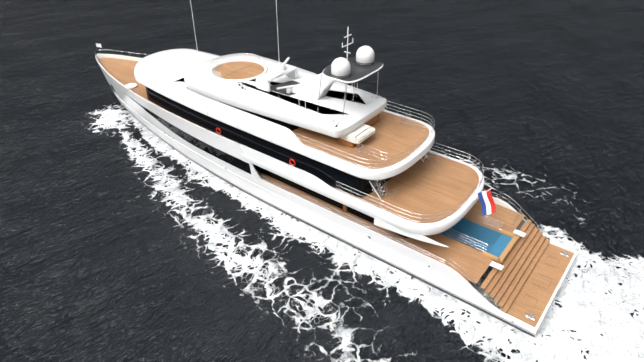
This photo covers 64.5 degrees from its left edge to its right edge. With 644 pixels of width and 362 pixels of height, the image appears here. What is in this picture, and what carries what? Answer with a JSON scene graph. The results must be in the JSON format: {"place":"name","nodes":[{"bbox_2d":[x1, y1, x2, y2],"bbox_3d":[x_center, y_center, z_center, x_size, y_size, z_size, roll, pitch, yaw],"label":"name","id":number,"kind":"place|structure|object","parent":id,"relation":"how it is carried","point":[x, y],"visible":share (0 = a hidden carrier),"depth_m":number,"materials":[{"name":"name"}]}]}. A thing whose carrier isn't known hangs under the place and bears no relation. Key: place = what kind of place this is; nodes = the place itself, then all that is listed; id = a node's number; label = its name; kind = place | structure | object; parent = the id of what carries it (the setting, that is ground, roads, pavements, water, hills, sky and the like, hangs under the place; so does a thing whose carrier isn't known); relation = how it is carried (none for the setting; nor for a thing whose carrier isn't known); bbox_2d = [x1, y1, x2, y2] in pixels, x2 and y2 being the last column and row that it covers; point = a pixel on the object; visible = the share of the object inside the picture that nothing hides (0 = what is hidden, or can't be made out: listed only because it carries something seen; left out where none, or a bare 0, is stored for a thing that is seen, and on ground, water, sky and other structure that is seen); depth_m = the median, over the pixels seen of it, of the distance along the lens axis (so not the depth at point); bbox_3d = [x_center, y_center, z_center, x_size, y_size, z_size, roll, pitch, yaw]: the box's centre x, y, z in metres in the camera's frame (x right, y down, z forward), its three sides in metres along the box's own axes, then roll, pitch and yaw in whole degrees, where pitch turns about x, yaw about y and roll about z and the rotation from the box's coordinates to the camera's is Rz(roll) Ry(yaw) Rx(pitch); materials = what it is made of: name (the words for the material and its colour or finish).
{"place":"outdoors","nodes":[
{"label":"outdoors","id":0,"kind":"place"},
{"bbox_2d":[270,80,299,95],"bbox_3d":[-2.745,-8.278,45.465,3.800,0.001,2.800,23,40,30],"label":"hardtop panel","id":1,"kind":"object","parent":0,"point":[282,91],"visible":0.4,"depth_m":45.77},
{"bbox_2d":[0,0,643,361],"bbox_3d":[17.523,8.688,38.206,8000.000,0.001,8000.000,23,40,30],"label":"sea","id":2,"kind":"structure","parent":0,"point":[126,235],"depth_m":49.65,"materials":[{"name":"liquid"}]},
{"bbox_2d":[95,53,577,337],"bbox_3d":[-5.438,-3.329,51.427,57.950,6.850,10.813,23,40,30],"label":"hull","id":3,"kind":"object","parent":2,"relation":"in","point":[472,294],"visible":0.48,"depth_m":44.18,"materials":[{"name":"white paint"}]},
{"bbox_2d":[98,58,206,129],"bbox_3d":[-15.839,-10.256,56.422,30.200,0.001,10.493,23,40,30],"label":"foredeck","id":4,"kind":"object","parent":3,"relation":"on","point":[122,70],"visible":0.17,"depth_m":60.51,"materials":[{"name":"brown wood"}]},
{"bbox_2d":[126,94,250,173],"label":"hull window","id":5,"kind":"structure","parent":3,"relation":"in","point":[219,154],"depth_m":49.34,"materials":[{"name":"black glass"}]},
{"bbox_2d":[134,92,307,173],"bbox_3d":[-10.735,-4.939,47.559,24.548,0.132,0.492,25,41,32],"label":"bulwark rail","id":6,"kind":"object","parent":3,"relation":"on","point":[221,135],"visible":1,"depth_m":46.22,"materials":[{"name":"silver metal"}]},
{"bbox_2d":[118,97,468,289],"bbox_3d":[-8.213,-1.205,49.198,48.657,0.643,1.904,27,42,34],"label":"rub rail","id":7,"kind":"object","parent":3,"relation":"on","point":[306,209],"visible":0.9,"depth_m":43.62,"materials":[{"name":"white paint"}]},
{"bbox_2d":[137,119,535,334],"bbox_3d":[-5.871,0.969,48.902,53.167,0.035,2.031,27,42,34],"label":"boot line","id":8,"kind":"object","parent":3,"relation":"attached to","point":[349,242],"visible":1,"depth_m":42.38,"materials":[{"name":"grey"}]},
{"bbox_2d":[260,175,445,263],"bbox_3d":[1.684,2.766,41.240,18.232,0.464,0.059,23,40,31],"label":"rail","id":9,"kind":"object","parent":3,"relation":"attached to","point":[354,220],"visible":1,"depth_m":40.50,"materials":[{"name":"silver metal"}]},
{"bbox_2d":[241,150,484,234],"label":"deck slab","id":10,"kind":"structure","parent":3,"relation":"on","point":[400,223],"depth_m":38.92,"materials":[{"name":"white paint"}]},
{"bbox_2d":[145,86,391,197],"bbox_3d":[-5.814,-6.502,49.651,30.300,2.100,9.562,23,40,30],"label":"window band","id":11,"kind":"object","parent":10,"relation":"on","point":[328,175],"depth_m":43.62,"materials":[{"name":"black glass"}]},
{"bbox_2d":[134,75,434,179],"bbox_3d":[-5.695,-7.564,48.829,33.800,0.900,10.099,23,40,30],"label":"upper deck bulwark","id":12,"kind":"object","parent":11,"relation":"on","point":[363,172],"depth_m":40.40,"materials":[{"name":"white paint"}]},
{"bbox_2d":[134,49,219,98],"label":"cabin roof","id":13,"kind":"structure","parent":12,"relation":"on","point":[161,70],"depth_m":52.88,"materials":[{"name":"white paint"}]},
{"bbox_2d":[169,82,310,151],"bbox_3d":[-5.061,-7.986,47.959,18.000,0.950,10.094,23,40,30],"label":"bulwark","id":14,"kind":"object","parent":12,"relation":"on","point":[266,127],"visible":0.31,"depth_m":44.15,"materials":[{"name":"white paint"}]},
{"bbox_2d":[219,101,299,130],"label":"window","id":15,"kind":"structure","parent":12,"relation":"on","point":[291,127],"depth_m":43.35,"materials":[{"name":"black glass"}]},
{"bbox_2d":[184,54,386,137],"bbox_3d":[-4.111,-8.460,46.760,19.800,1.130,9.402,23,40,30],"label":"superstructure","id":16,"kind":"object","parent":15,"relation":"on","point":[362,107],"visible":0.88,"depth_m":43.49,"materials":[{"name":"white paint"}]},
{"bbox_2d":[213,61,263,79],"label":"deck floor","id":17,"kind":"structure","parent":16,"relation":"on","point":[248,71],"depth_m":48.91,"materials":[{"name":"brown wood"}]},
{"bbox_2d":[209,59,267,81],"bbox_3d":[-7.994,-10.592,48.929,5.580,0.340,5.580,23,40,30],"label":"rim","id":18,"kind":"object","parent":16,"relation":"on","point":[212,75],"visible":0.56,"depth_m":48.49,"materials":[{"name":"white paint"}]},
{"bbox_2d":[211,54,259,77],"bbox_3d":[-8.851,-11.313,49.241,3.075,0.650,5.238,23,40,30],"label":"railing","id":19,"kind":"object","parent":18,"relation":"on","point":[231,59],"visible":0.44,"depth_m":50.41,"materials":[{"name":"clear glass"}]},
{"bbox_2d":[210,53,257,71],"bbox_3d":[-8.855,-11.593,49.057,3.088,0.031,5.273,23,40,30],"label":"railing","id":20,"kind":"object","parent":19,"relation":"on","point":[229,54],"visible":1,"depth_m":50.40,"materials":[{"name":"silver metal"}]},
{"bbox_2d":[256,79,270,91],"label":"radar arch","id":21,"kind":"structure","parent":16,"relation":"on","point":[263,86],"depth_m":44.70,"materials":[{"name":"white paint"}]},
{"bbox_2d":[190,0,357,112],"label":"whips","id":22,"kind":"object","parent":16,"relation":"on","point":[278,49],"visible":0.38,"depth_m":45.77,"materials":[{"name":"white metal"}]},
{"bbox_2d":[276,84,297,89],"bbox_3d":[-2.898,-8.189,44.299,2.200,0.140,0.200,-13,36,-18],"label":"radar bar","id":23,"kind":"object","parent":16,"relation":"on","point":[277,88],"visible":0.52,"depth_m":44.17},
{"bbox_2d":[285,69,297,78],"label":"radar arch","id":24,"kind":"structure","parent":16,"relation":"on","point":[293,74],"depth_m":47.11,"materials":[{"name":"white paint"}]},
{"bbox_2d":[256,64,296,82],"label":"radar arch top","id":25,"kind":"structure","parent":24,"relation":"on","point":[269,76],"depth_m":45.37,"materials":[{"name":"white paint"}]},
{"bbox_2d":[277,57,289,72],"bbox_3d":[-3.482,-10.521,46.164,0.220,0.160,3.600,7,34,10],"label":"radar bar","id":26,"kind":"object","parent":25,"relation":"on","point":[283,65],"visible":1,"depth_m":45.95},
{"bbox_2d":[291,73,335,99],"bbox_3d":[-0.273,-8.593,43.115,6.286,3.250,1.500,23,40,30],"label":"mast support","id":27,"kind":"object","parent":16,"relation":"on","point":[311,88],"visible":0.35,"depth_m":43.12,"materials":[{"name":"white paint"}]},
{"bbox_2d":[317,71,378,121],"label":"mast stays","id":28,"kind":"object","parent":16,"relation":"on","point":[344,95],"visible":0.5,"depth_m":40.91,"materials":[{"name":"silver metal"}]},
{"bbox_2d":[322,57,382,82],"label":"dome platform","id":29,"kind":"structure","parent":28,"relation":"on","point":[359,72],"depth_m":39.83,"materials":[{"name":"white paint"}]},
{"bbox_2d":[331,57,350,77],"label":"radar dome","id":30,"kind":"structure","parent":29,"relation":"on","point":[340,66],"depth_m":38.42,"materials":[{"name":"white plastic"}]},
{"bbox_2d":[342,27,352,59],"bbox_3d":[1.991,-10.427,39.789,0.592,3.200,1.394,43,52,45],"label":"mast pole","id":31,"kind":"object","parent":29,"relation":"on","point":[347,52],"visible":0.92,"depth_m":39.54,"materials":[{"name":"white metal"}]},
{"bbox_2d":[356,46,373,64],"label":"radar dome","id":32,"kind":"structure","parent":29,"relation":"on","point":[365,55],"depth_m":40.62,"materials":[{"name":"white plastic"}]},
{"bbox_2d":[340,135,356,143],"bbox_3d":[2.179,-3.421,40.435,1.600,0.500,0.500,23,40,30],"label":"sofa cushion","id":33,"kind":"object","parent":12,"relation":"on","point":[349,138],"visible":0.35,"depth_m":40.18,"materials":[{"name":"beige fabric"}]},
{"bbox_2d":[338,128,367,147],"bbox_3d":[2.582,-3.754,41.434,1.500,1.000,2.300,23,40,30],"label":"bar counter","id":34,"kind":"object","parent":12,"relation":"on","point":[346,143],"visible":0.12,"depth_m":40.79,"materials":[{"name":"brown wood"}]},
{"bbox_2d":[347,124,369,137],"bbox_3d":[2.582,-4.194,41.139,1.600,0.060,2.400,23,40,30],"label":"sofa cushion","id":35,"kind":"object","parent":34,"relation":"on","point":[358,130],"visible":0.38,"depth_m":40.87,"materials":[{"name":"white fabric"}]},
{"bbox_2d":[292,111,428,168],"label":"upper deck floor","id":36,"kind":"structure","parent":12,"relation":"on","point":[391,136],"depth_m":41.38,"materials":[{"name":"brown wood"}]},
{"bbox_2d":[354,144,387,160],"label":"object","id":37,"kind":"object","parent":36,"relation":"on","point":[371,151],"visible":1,"depth_m":38.87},
{"bbox_2d":[400,113,425,130],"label":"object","id":38,"kind":"object","parent":36,"relation":"on","point":[412,123],"visible":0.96,"depth_m":43.02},
{"bbox_2d":[355,127,375,144],"bbox_3d":[3.414,-3.630,40.746,0.550,0.500,2.500,23,40,30],"label":"sofa","id":39,"kind":"object","parent":12,"relation":"on","point":[365,135],"visible":0.88,"depth_m":40.45,"materials":[{"name":"beige fabric"}]},
{"bbox_2d":[298,101,434,170],"bbox_3d":[4.248,-4.079,41.951,8.338,0.965,9.733,23,40,30],"label":"railing","id":40,"kind":"object","parent":12,"relation":"on","point":[383,159],"visible":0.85,"depth_m":39.44,"materials":[{"name":"silver metal"}]},
{"bbox_2d":[355,150,381,193],"bbox_3d":[3.566,-0.518,39.121,2.528,3.618,0.028,23,40,30],"label":"stair rail","id":41,"kind":"object","parent":12,"relation":"attached to","point":[364,162],"visible":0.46,"depth_m":39.00,"materials":[{"name":"silver metal"}]},
{"bbox_2d":[365,113,379,125],"bbox_3d":[3.760,-5.427,43.931,1.500,1.000,2.300,23,40,30],"label":"cabinet","id":42,"kind":"object","parent":12,"relation":"on","point":[374,120],"visible":0.15,"depth_m":43.68,"materials":[{"name":"brown"}]},
{"bbox_2d":[370,180,384,196],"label":"staircase","id":43,"kind":"structure","parent":12,"relation":"hanging from","point":[378,192],"depth_m":39.61,"materials":[{"name":"silver metal"}]},
{"bbox_2d":[240,144,348,199],"bbox_3d":[0.605,-3.233,45.894,11.700,0.850,10.659,23,40,30],"label":"bulwark","id":44,"kind":"object","parent":10,"relation":"on","point":[286,168],"visible":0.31,"depth_m":42.38,"materials":[{"name":"white paint"}]},
{"bbox_2d":[329,152,478,222],"bbox_3d":[3.725,-1.655,44.060,18.724,0.001,10.247,23,40,30],"label":"teak deck","id":45,"kind":"object","parent":10,"relation":"on","point":[439,184],"visible":0.35,"depth_m":40.58,"materials":[{"name":"brown wood"}]},
{"bbox_2d":[371,184,399,200],"bbox_3d":[4.568,0.470,40.068,2.830,0.913,1.128,23,40,30],"label":"stair guard","id":46,"kind":"object","parent":45,"relation":"on","point":[386,189],"visible":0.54,"depth_m":39.31,"materials":[{"name":"silver metal"}]},
{"bbox_2d":[336,142,483,224],"bbox_3d":[7.782,-0.314,41.200,8.979,0.965,10.295,23,40,30],"label":"railing","id":47,"kind":"object","parent":45,"relation":"on","point":[421,214],"visible":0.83,"depth_m":38.59,"materials":[{"name":"silver metal"}]},
{"bbox_2d":[374,217,447,246],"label":"wing","id":48,"kind":"structure","parent":10,"relation":"attached to","point":[381,223],"depth_m":37.77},
{"bbox_2d":[477,189,495,215],"bbox_3d":[12.273,1.625,38.060,1.731,2.300,0.366,23,40,30],"label":"ensign","id":49,"kind":"object","parent":10,"relation":"on","point":[487,203],"visible":0.98,"depth_m":38.09,"materials":[{"name":"multicoloured fabric"}]},
{"bbox_2d":[258,172,524,283],"bbox_3d":[5.161,1.315,44.719,22.000,0.001,10.055,23,40,30],"label":"teak deck","id":50,"kind":"object","parent":3,"relation":"on","point":[474,263],"visible":0.17,"depth_m":39.96,"materials":[{"name":"brown wood"}]},
{"bbox_2d":[446,228,487,251],"bbox_3d":[11.028,4.567,39.002,3.328,0.962,0.028,23,40,30],"label":"pool rail","id":51,"kind":"object","parent":50,"relation":"on","point":[467,241],"visible":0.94,"depth_m":38.89,"materials":[{"name":"silver metal"}]},
{"bbox_2d":[465,211,503,230],"bbox_3d":[13.004,3.138,41.135,3.328,0.962,0.028,23,40,30],"label":"pool rail","id":52,"kind":"object","parent":50,"relation":"on","point":[487,221],"visible":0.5,"depth_m":40.93,"materials":[{"name":"silver metal"}]},
{"bbox_2d":[490,261,503,269],"bbox_3d":[12.801,6.214,37.353,0.900,0.080,0.550,23,40,30],"label":"pad","id":53,"kind":"object","parent":50,"relation":"on","point":[496,265],"visible":1,"depth_m":37.33,"materials":[{"name":"white"}]},
{"bbox_2d":[513,229,525,236],"bbox_3d":[15.668,4.141,40.448,0.900,0.080,0.550,23,40,30],"label":"pad","id":54,"kind":"object","parent":50,"relation":"on","point":[520,233],"visible":1,"depth_m":40.36,"materials":[{"name":"white"}]},
{"bbox_2d":[447,259,496,305],"bbox_3d":[10.575,7.198,36.011,3.837,2.587,0.061,21,39,28],"label":"railing","id":55,"kind":"object","parent":3,"relation":"attached to","point":[471,281],"visible":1,"depth_m":35.88,"materials":[{"name":"silver metal"}]},
{"bbox_2d":[440,218,511,270],"bbox_3d":[11.996,4.846,40.752,5.250,1.450,3.000,23,40,30],"label":"pool basin","id":56,"kind":"object","parent":3,"relation":"in","point":[478,232],"visible":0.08,"depth_m":41.88,"materials":[{"name":"blue tile"}]},
{"bbox_2d":[482,251,500,260],"bbox_3d":[12.655,5.656,38.133,1.400,0.220,0.340,23,40,30],"label":"pool edge","id":57,"kind":"object","parent":56,"relation":"on","point":[491,256],"visible":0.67,"depth_m":38.08,"materials":[{"name":"brown wood"}]},
{"bbox_2d":[488,234,511,256],"bbox_3d":[13.719,5.605,39.664,0.900,1.400,2.990,23,40,30],"label":"pool ledge","id":58,"kind":"object","parent":56,"relation":"in","point":[499,245],"visible":0.36,"depth_m":39.34,"materials":[{"name":"blue tile"}]},
{"bbox_2d":[497,235,518,262],"bbox_3d":[14.219,5.146,38.894,0.360,0.220,3.700,23,40,30],"label":"pool edge","id":59,"kind":"object","parent":56,"relation":"on","point":[508,248],"visible":0.9,"depth_m":38.71,"materials":[{"name":"brown wood"}]},
{"bbox_2d":[499,229,516,237],"bbox_3d":[14.704,4.174,40.345,1.400,0.220,0.340,23,40,30],"label":"pool edge","id":60,"kind":"object","parent":56,"relation":"on","point":[507,233],"visible":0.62,"depth_m":40.25,"materials":[{"name":"brown wood"}]},
{"bbox_2d":[501,193,542,230],"bbox_3d":[16.706,2.765,42.627,3.837,2.587,0.061,25,41,33],"label":"railing","id":61,"kind":"object","parent":3,"relation":"attached to","point":[520,209],"visible":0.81,"depth_m":42.52,"materials":[{"name":"silver metal"}]},
{"bbox_2d":[504,243,576,328],"bbox_3d":[16.572,7.533,38.313,2.400,0.001,9.948,23,40,30],"label":"swim platform edge","id":62,"kind":"object","parent":3,"relation":"on","point":[555,292],"visible":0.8,"depth_m":37.61,"materials":[{"name":"white paint"}]},
{"bbox_2d":[505,243,573,326],"bbox_3d":[16.541,7.516,38.330,2.120,0.001,9.544,23,40,30],"label":"swim platform","id":63,"kind":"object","parent":62,"relation":"on","point":[541,296],"visible":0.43,"depth_m":37.94,"materials":[{"name":"brown wood"}]},
{"bbox_2d":[479,219,549,312],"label":"stairs","id":64,"kind":"structure","parent":63,"relation":"on","point":[501,287],"depth_m":38.45,"materials":[{"name":"brown wood"}]},
{"bbox_2d":[253,164,407,237],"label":"window","id":65,"kind":"structure","parent":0,"point":[319,196],"depth_m":44.26,"materials":[{"name":"glass"}]}
]}

